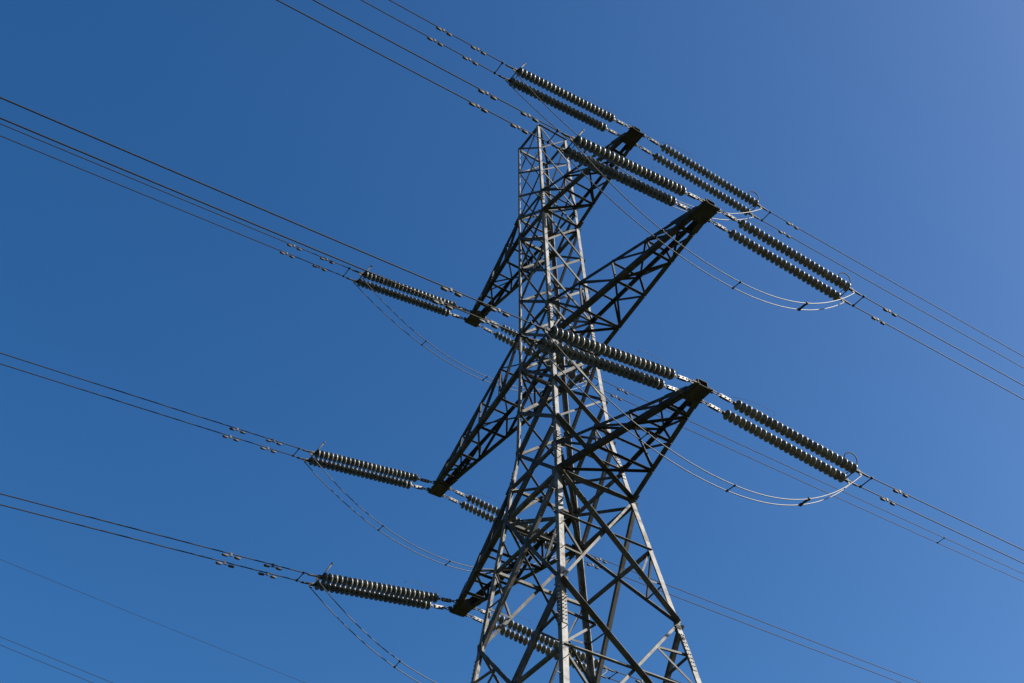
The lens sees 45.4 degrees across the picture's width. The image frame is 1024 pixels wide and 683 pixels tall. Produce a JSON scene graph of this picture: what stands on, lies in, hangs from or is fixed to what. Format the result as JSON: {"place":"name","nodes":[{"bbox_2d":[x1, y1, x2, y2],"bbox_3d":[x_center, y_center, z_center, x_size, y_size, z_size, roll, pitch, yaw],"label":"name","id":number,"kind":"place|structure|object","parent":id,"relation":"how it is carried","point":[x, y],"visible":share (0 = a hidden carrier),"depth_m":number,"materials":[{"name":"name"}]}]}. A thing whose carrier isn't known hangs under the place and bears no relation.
{"place":"outdoors","nodes":[
{"label":"outdoors","id":0,"kind":"place"},
{"bbox_2d":[1,645,92,682],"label":"distant wire","id":1,"kind":"object","parent":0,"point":[47,664],"visible":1,"depth_m":62.85,"materials":[{"name":"black metal"}]},
{"bbox_2d":[1,637,112,682],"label":"distant wire","id":2,"kind":"object","parent":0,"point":[57,660],"visible":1,"depth_m":62.91,"materials":[{"name":"black metal"}]},
{"bbox_2d":[0,559,304,682],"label":"distant wire","id":3,"kind":"object","parent":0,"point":[150,620],"visible":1,"depth_m":67.39,"materials":[{"name":"black metal"}]},
{"bbox_2d":[0,0,1023,682],"label":"sky","id":4,"kind":"structure","parent":0,"point":[890,133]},
{"bbox_3d":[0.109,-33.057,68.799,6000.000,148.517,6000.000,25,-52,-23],"label":"ground","id":5,"kind":"structure","parent":0,"visible":0},
{"bbox_2d":[427,124,719,682],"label":"lattice tower","id":6,"kind":"structure","parent":5,"relation":"on","point":[561,477],"depth_m":30.64,"materials":[{"name":"metal"}]},
{"bbox_2d":[296,457,429,490],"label":"insulator string","id":7,"kind":"object","parent":6,"relation":"attached to","point":[337,467],"visible":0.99,"depth_m":35.33,"materials":[{"name":"grey ceramic"}]},
{"bbox_2d":[0,363,296,456],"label":"conductor","id":8,"kind":"object","parent":7,"relation":"hanging from","point":[237,440],"visible":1,"depth_m":32.31,"materials":[{"name":"metal"}]},
{"bbox_2d":[303,441,436,483],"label":"insulator string","id":9,"kind":"object","parent":6,"relation":"attached to","point":[352,462],"visible":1,"depth_m":35.10,"materials":[{"name":"grey ceramic"}]},
{"bbox_2d":[0,353,302,449],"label":"conductor","id":10,"kind":"object","parent":9,"relation":"hanging from","point":[243,432],"visible":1,"depth_m":32.05,"materials":[{"name":"metal"}]},
{"bbox_2d":[311,455,565,569],"bbox_3d":[-1.938,5.392,35.305,8.835,2.108,0.090,25,-52,-23],"label":"jumper cable","id":11,"kind":"object","parent":9,"relation":"hanging from","point":[393,532],"visible":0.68,"depth_m":34.06,"materials":[{"name":"metal"}]},
{"bbox_2d":[300,580,451,609],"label":"insulator string","id":12,"kind":"object","parent":6,"relation":"attached to","point":[375,596],"visible":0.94,"depth_m":30.93,"materials":[{"name":"grey ceramic"}]},
{"bbox_2d":[0,504,300,581],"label":"conductor","id":13,"kind":"object","parent":12,"relation":"hanging from","point":[259,572],"visible":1,"depth_m":28.14,"materials":[{"name":"metal"}]},
{"bbox_2d":[310,587,419,682],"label":"jumper cable","id":14,"kind":"object","parent":12,"relation":"hanging from","point":[361,640],"visible":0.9,"depth_m":29.71,"materials":[{"name":"metal"}]},
{"bbox_2d":[307,562,458,602],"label":"insulator string","id":15,"kind":"object","parent":6,"relation":"attached to","point":[329,578],"visible":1,"depth_m":30.69,"materials":[{"name":"grey ceramic"}]},
{"bbox_2d":[0,493,308,573],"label":"conductor","id":16,"kind":"object","parent":15,"relation":"hanging from","point":[239,558],"visible":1,"depth_m":27.90,"materials":[{"name":"metal"}]},
{"bbox_2d":[317,580,606,682],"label":"jumper cable","id":17,"kind":"object","parent":15,"relation":"hanging from","point":[375,641],"visible":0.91,"depth_m":29.57,"materials":[{"name":"metal"}]},
{"bbox_2d":[347,278,466,319],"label":"insulator string","id":18,"kind":"object","parent":6,"relation":"attached to","point":[409,300],"visible":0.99,"depth_m":38.36,"materials":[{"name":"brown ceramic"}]},
{"bbox_2d":[0,135,347,277],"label":"conductor","id":19,"kind":"object","parent":18,"relation":"hanging from","point":[293,256],"visible":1,"depth_m":34.60,"materials":[{"name":"metal"}]},
{"bbox_2d":[352,265,472,312],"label":"insulator string","id":20,"kind":"object","parent":6,"relation":"attached to","point":[372,277],"visible":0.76,"depth_m":38.02,"materials":[{"name":"brown ceramic"}]},
{"bbox_2d":[0,123,352,269],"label":"conductor","id":21,"kind":"object","parent":20,"relation":"hanging from","point":[321,257],"visible":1,"depth_m":34.34,"materials":[{"name":"metal"}]},
{"bbox_2d":[360,275,585,389],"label":"jumper cable","id":22,"kind":"object","parent":20,"relation":"hanging from","point":[438,349],"visible":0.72,"depth_m":37.05,"materials":[{"name":"metal"}]},
{"bbox_2d":[444,495,555,552],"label":"insulator string","id":23,"kind":"object","parent":6,"relation":"attached to","point":[483,514],"visible":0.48,"depth_m":37.21,"materials":[{"name":"grey ceramic"}]},
{"bbox_2d":[304,462,555,573],"bbox_3d":[-2.106,5.572,35.482,8.835,2.091,0.090,25,-52,-23],"label":"jumper cable","id":24,"kind":"object","parent":23,"relation":"hanging from","point":[388,536],"visible":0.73,"depth_m":34.23,"materials":[{"name":"metal"}]},
{"bbox_2d":[573,557,901,682],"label":"conductor","id":25,"kind":"object","parent":23,"relation":"attached to","point":[590,564],"visible":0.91,"depth_m":41.06,"materials":[{"name":"metal"}]},
{"bbox_2d":[450,488,565,542],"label":"insulator string","id":26,"kind":"object","parent":6,"relation":"attached to","point":[473,500],"visible":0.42,"depth_m":37.01,"materials":[{"name":"grey ceramic"}]},
{"bbox_2d":[589,554,920,682],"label":"conductor","id":27,"kind":"object","parent":26,"relation":"attached to","point":[600,559],"visible":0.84,"depth_m":40.88,"materials":[{"name":"metal"}]},
{"bbox_2d":[479,324,586,384],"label":"insulator string","id":28,"kind":"object","parent":6,"relation":"attached to","point":[504,339],"visible":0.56,"depth_m":40.30,"materials":[{"name":"grey ceramic"}]},
{"bbox_2d":[354,283,586,392],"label":"jumper cable","id":29,"kind":"object","parent":28,"relation":"hanging from","point":[430,350],"visible":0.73,"depth_m":37.23,"materials":[{"name":"metal"}]},
{"bbox_2d":[597,387,1023,581],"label":"conductor","id":30,"kind":"object","parent":28,"relation":"attached to","point":[618,398],"visible":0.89,"depth_m":45.07,"materials":[{"name":"metal"}]},
{"bbox_2d":[467,614,606,678],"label":"insulator string","id":31,"kind":"object","parent":6,"relation":"attached to","point":[525,641],"visible":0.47,"depth_m":32.95,"materials":[{"name":"grey ceramic"}]},
{"bbox_2d":[485,317,597,378],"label":"insulator string","id":32,"kind":"object","parent":6,"relation":"attached to","point":[567,362],"visible":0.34,"depth_m":40.17,"materials":[{"name":"grey ceramic"}]},
{"bbox_2d":[604,381,1023,573],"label":"conductor","id":33,"kind":"object","parent":32,"relation":"attached to","point":[622,390],"visible":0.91,"depth_m":44.76,"materials":[{"name":"metal"}]},
{"bbox_2d":[475,607,614,672],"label":"insulator string","id":34,"kind":"object","parent":6,"relation":"attached to","point":[529,632],"visible":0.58,"depth_m":32.82,"materials":[{"name":"grey ceramic"}]},
{"bbox_2d":[613,670,643,682],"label":"conductor","id":35,"kind":"object","parent":34,"relation":"attached to","point":[638,681],"visible":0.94,"depth_m":33.82,"materials":[{"name":"metal"}]},
{"bbox_2d":[498,75,621,136],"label":"insulator string","id":36,"kind":"object","parent":6,"relation":"attached to","point":[597,124],"visible":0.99,"depth_m":33.66,"materials":[{"name":"grey ceramic"}]},
{"bbox_2d":[361,0,498,74],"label":"conductor","id":37,"kind":"object","parent":36,"relation":"hanging from","point":[442,45],"visible":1,"depth_m":31.43,"materials":[{"name":"metal"}]},
{"bbox_2d":[506,63,630,127],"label":"insulator string","id":38,"kind":"object","parent":6,"relation":"attached to","point":[578,101],"visible":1,"depth_m":33.42,"materials":[{"name":"grey ceramic"}]},
{"bbox_2d":[389,0,505,64],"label":"conductor","id":39,"kind":"object","parent":38,"relation":"hanging from","point":[450,35],"visible":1,"depth_m":31.29,"materials":[{"name":"metal"}]},
{"bbox_2d":[514,71,760,213],"bbox_3d":[3.705,-4.886,33.593,8.835,2.156,0.090,25,-52,-23],"label":"jumper cable","id":40,"kind":"object","parent":38,"relation":"hanging from","point":[611,162],"visible":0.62,"depth_m":32.33,"materials":[{"name":"metal"}]},
{"bbox_2d":[524,336,684,393],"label":"insulator string","id":41,"kind":"object","parent":6,"relation":"attached to","point":[603,364],"visible":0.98,"depth_m":25.46,"materials":[{"name":"grey ceramic"}]},
{"bbox_2d":[0,117,524,336],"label":"conductor","id":42,"kind":"object","parent":41,"relation":"hanging from","point":[480,319],"visible":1,"depth_m":21.52,"materials":[{"name":"metal"}]},
{"bbox_2d":[519,321,531,335],"bbox_3d":[0.265,-0.250,24.183,0.056,0.056,0.440,25,-52,-23],"label":"spacer","id":43,"kind":"object","parent":42,"relation":"attached to","point":[530,323],"visible":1,"depth_m":24.18,"materials":[{"name":"black metal"}]},
{"bbox_2d":[535,317,695,383],"bbox_3d":[2.161,0.264,25.583,4.630,0.554,0.503,19,-49,-34],"label":"insulator string","id":44,"kind":"object","parent":6,"relation":"attached to","point":[598,348],"visible":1,"depth_m":25.22,"materials":[{"name":"grey ceramic"}]},
{"bbox_2d":[0,97,535,324],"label":"conductor","id":45,"kind":"object","parent":44,"relation":"hanging from","point":[459,294],"visible":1,"depth_m":21.27,"materials":[{"name":"metal"}]},
{"bbox_2d":[546,333,861,499],"bbox_3d":[4.320,2.081,25.444,8.835,2.139,0.090,25,-52,-23],"label":"jumper cable","id":46,"kind":"object","parent":44,"relation":"hanging from","point":[679,455],"visible":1,"depth_m":24.30,"materials":[{"name":"metal"}]},
{"bbox_2d":[552,144,694,211],"bbox_3d":[2.693,-3.744,28.507,4.630,0.256,0.256,19,-49,-34],"label":"insulator string","id":47,"kind":"object","parent":6,"relation":"attached to","point":[625,179],"visible":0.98,"depth_m":28.35,"materials":[{"name":"grey ceramic"}]},
{"bbox_2d":[276,0,551,144],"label":"conductor","id":48,"kind":"object","parent":47,"relation":"hanging from","point":[484,110],"visible":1,"depth_m":25.60,"materials":[{"name":"metal"}]},
{"bbox_2d":[561,129,704,201],"bbox_3d":[2.800,-4.014,28.456,4.630,0.554,0.503,19,-49,-34],"label":"insulator string","id":49,"kind":"object","parent":6,"relation":"attached to","point":[628,165],"visible":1,"depth_m":28.12,"materials":[{"name":"grey ceramic"}]},
{"bbox_2d":[313,0,562,132],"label":"conductor","id":50,"kind":"object","parent":49,"relation":"hanging from","point":[534,119],"visible":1,"depth_m":25.61,"materials":[{"name":"metal"}]},
{"bbox_2d":[571,140,853,303],"bbox_3d":[4.959,-2.182,28.303,8.835,2.181,0.090,25,-52,-23],"label":"jumper cable","id":51,"kind":"object","parent":49,"relation":"hanging from","point":[690,251],"visible":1,"depth_m":27.13,"materials":[{"name":"metal"}]},
{"bbox_2d":[637,144,759,219],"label":"insulator string","id":52,"kind":"object","parent":6,"relation":"attached to","point":[716,192],"visible":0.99,"depth_m":35.79,"materials":[{"name":"grey ceramic"}]},
{"bbox_2d":[506,81,752,219],"bbox_3d":[3.536,-4.712,33.776,8.835,2.122,0.090,25,-52,-23],"label":"jumper cable","id":53,"kind":"object","parent":52,"relation":"hanging from","point":[591,157],"visible":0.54,"depth_m":32.47,"materials":[{"name":"metal"}]},
{"bbox_2d":[760,219,1023,367],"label":"conductor","id":54,"kind":"object","parent":52,"relation":"attached to","point":[784,233],"visible":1,"depth_m":38.48,"materials":[{"name":"metal"}]},
{"bbox_2d":[644,134,767,210],"bbox_3d":[5.633,-4.976,35.688,4.630,0.449,0.285,28,-53,-16],"label":"insulator string","id":55,"kind":"object","parent":6,"relation":"attached to","point":[716,179],"visible":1,"depth_m":35.60,"materials":[{"name":"grey ceramic"}]},
{"bbox_2d":[768,211,1023,356],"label":"conductor","id":56,"kind":"object","parent":55,"relation":"attached to","point":[791,224],"visible":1,"depth_m":38.22,"materials":[{"name":"metal"}]},
{"bbox_2d":[702,400,857,486],"bbox_3d":[6.025,2.294,27.675,4.630,0.255,0.256,28,-53,-16],"label":"insulator string","id":57,"kind":"object","parent":6,"relation":"attached to","point":[809,459],"visible":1,"depth_m":27.63,"materials":[{"name":"brown ceramic"}]},
{"bbox_2d":[535,344,847,505],"bbox_3d":[4.151,2.258,25.625,8.835,2.113,0.090,25,-52,-23],"label":"jumper cable","id":58,"kind":"object","parent":57,"relation":"hanging from","point":[667,458],"visible":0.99,"depth_m":24.42,"materials":[{"name":"metal"}]},
{"bbox_2d":[799,497,810,506],"bbox_3d":[6.256,3.427,26.179,0.072,0.092,0.332,25,-52,-23],"label":"spacer","id":59,"kind":"object","parent":58,"relation":"attached to","point":[805,501],"visible":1,"depth_m":26.16,"materials":[{"name":"black metal"}]},
{"bbox_2d":[858,485,1023,563],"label":"conductor","id":60,"kind":"object","parent":57,"relation":"attached to","point":[887,500],"visible":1,"depth_m":29.23,"materials":[{"name":"metal"}]},
{"bbox_2d":[710,219,850,304],"bbox_3d":[6.663,-1.984,30.549,4.630,0.256,0.256,28,-53,-16],"label":"insulator string","id":61,"kind":"object","parent":6,"relation":"attached to","point":[799,274],"visible":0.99,"depth_m":30.51,"materials":[{"name":"grey ceramic"}]},
{"bbox_2d":[561,152,843,309],"bbox_3d":[4.790,-2.007,28.486,8.835,2.148,0.090,25,-52,-23],"label":"jumper cable","id":62,"kind":"object","parent":61,"relation":"hanging from","point":[680,255],"visible":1,"depth_m":27.27,"materials":[{"name":"metal"}]},
{"bbox_2d":[851,304,1023,399],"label":"conductor","id":63,"kind":"object","parent":61,"relation":"attached to","point":[877,319],"visible":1,"depth_m":32.31,"materials":[{"name":"metal"}]},
{"bbox_2d":[719,209,861,295],"bbox_3d":[6.886,-2.281,30.406,4.630,0.449,0.286,28,-53,-16],"label":"insulator string","id":64,"kind":"object","parent":6,"relation":"attached to","point":[812,265],"visible":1,"depth_m":30.31,"materials":[{"name":"grey ceramic"}]},
{"bbox_2d":[862,295,1023,385],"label":"conductor","id":65,"kind":"object","parent":64,"relation":"attached to","point":[889,311],"visible":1,"depth_m":32.00,"materials":[{"name":"metal"}]},
{"bbox_2d":[713,390,869,477],"bbox_3d":[6.247,1.997,27.533,4.630,0.448,0.286,28,-53,-16],"label":"insulator string","id":66,"kind":"object","parent":6,"relation":"attached to","point":[815,447],"visible":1,"depth_m":27.43,"materials":[{"name":"brown ceramic"}]},
{"bbox_2d":[869,476,1023,550],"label":"conductor","id":67,"kind":"object","parent":66,"relation":"attached to","point":[905,495],"visible":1,"depth_m":28.94,"materials":[{"name":"metal"}]}
]}

